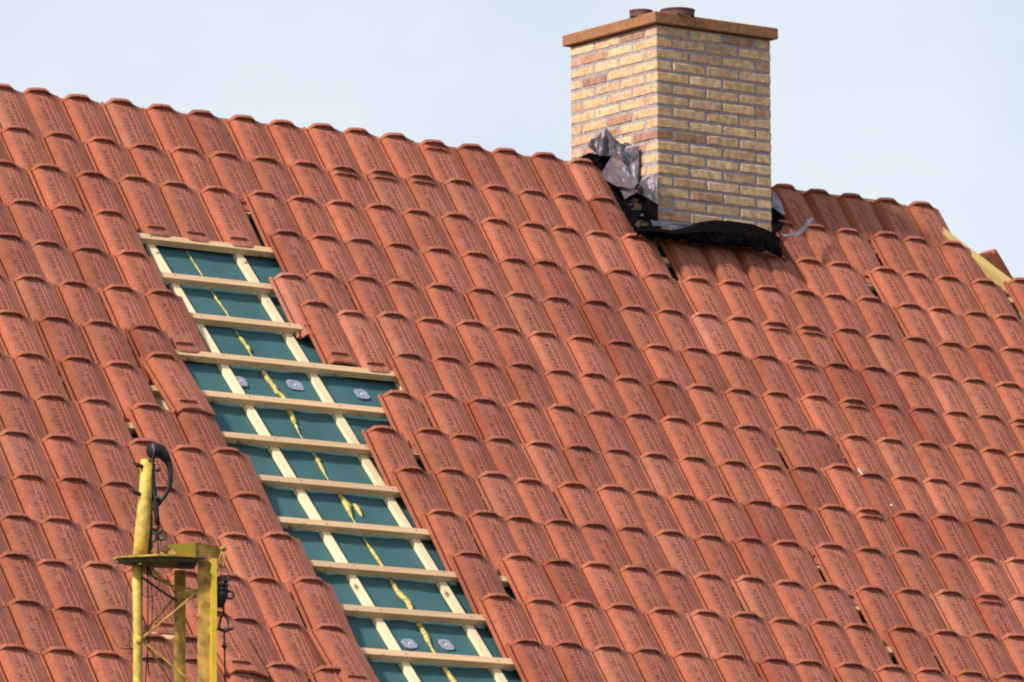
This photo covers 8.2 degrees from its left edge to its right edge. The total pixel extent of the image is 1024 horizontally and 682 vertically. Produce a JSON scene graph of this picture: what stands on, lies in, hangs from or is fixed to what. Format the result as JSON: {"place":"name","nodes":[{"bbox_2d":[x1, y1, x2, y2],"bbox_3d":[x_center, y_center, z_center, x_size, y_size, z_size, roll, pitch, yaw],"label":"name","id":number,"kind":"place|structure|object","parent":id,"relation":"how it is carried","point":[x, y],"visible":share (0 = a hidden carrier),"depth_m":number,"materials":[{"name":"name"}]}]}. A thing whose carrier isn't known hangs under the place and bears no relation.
{"place":"outdoors","nodes":[
{"label":"outdoors","id":0,"kind":"place"},
{"bbox_2d":[0,7,1023,681],"bbox_3d":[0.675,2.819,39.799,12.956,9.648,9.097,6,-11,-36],"label":"house","id":1,"kind":"structure","parent":0,"point":[658,377],"depth_m":38.25,"materials":[{"name":"red tile"}]},
{"bbox_2d":[0,0,1023,277],"label":"sky","id":2,"kind":"structure","parent":0,"point":[905,101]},
{"label":"ground","id":3,"kind":"structure","parent":0,"visible":0},
{"bbox_2d":[112,442,220,681],"bbox_3d":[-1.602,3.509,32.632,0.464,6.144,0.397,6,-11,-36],"label":"hoist mast","id":4,"kind":"object","parent":3,"relation":"on","point":[183,555],"visible":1,"depth_m":32.98,"materials":[{"name":"yellow metal"}]},
{"bbox_2d":[217,545,234,681],"bbox_3d":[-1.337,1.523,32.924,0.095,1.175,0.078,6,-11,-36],"label":"chain block","id":5,"kind":"object","parent":4,"relation":"hanging from","point":[223,590],"depth_m":32.95,"materials":[{"name":"paint"}]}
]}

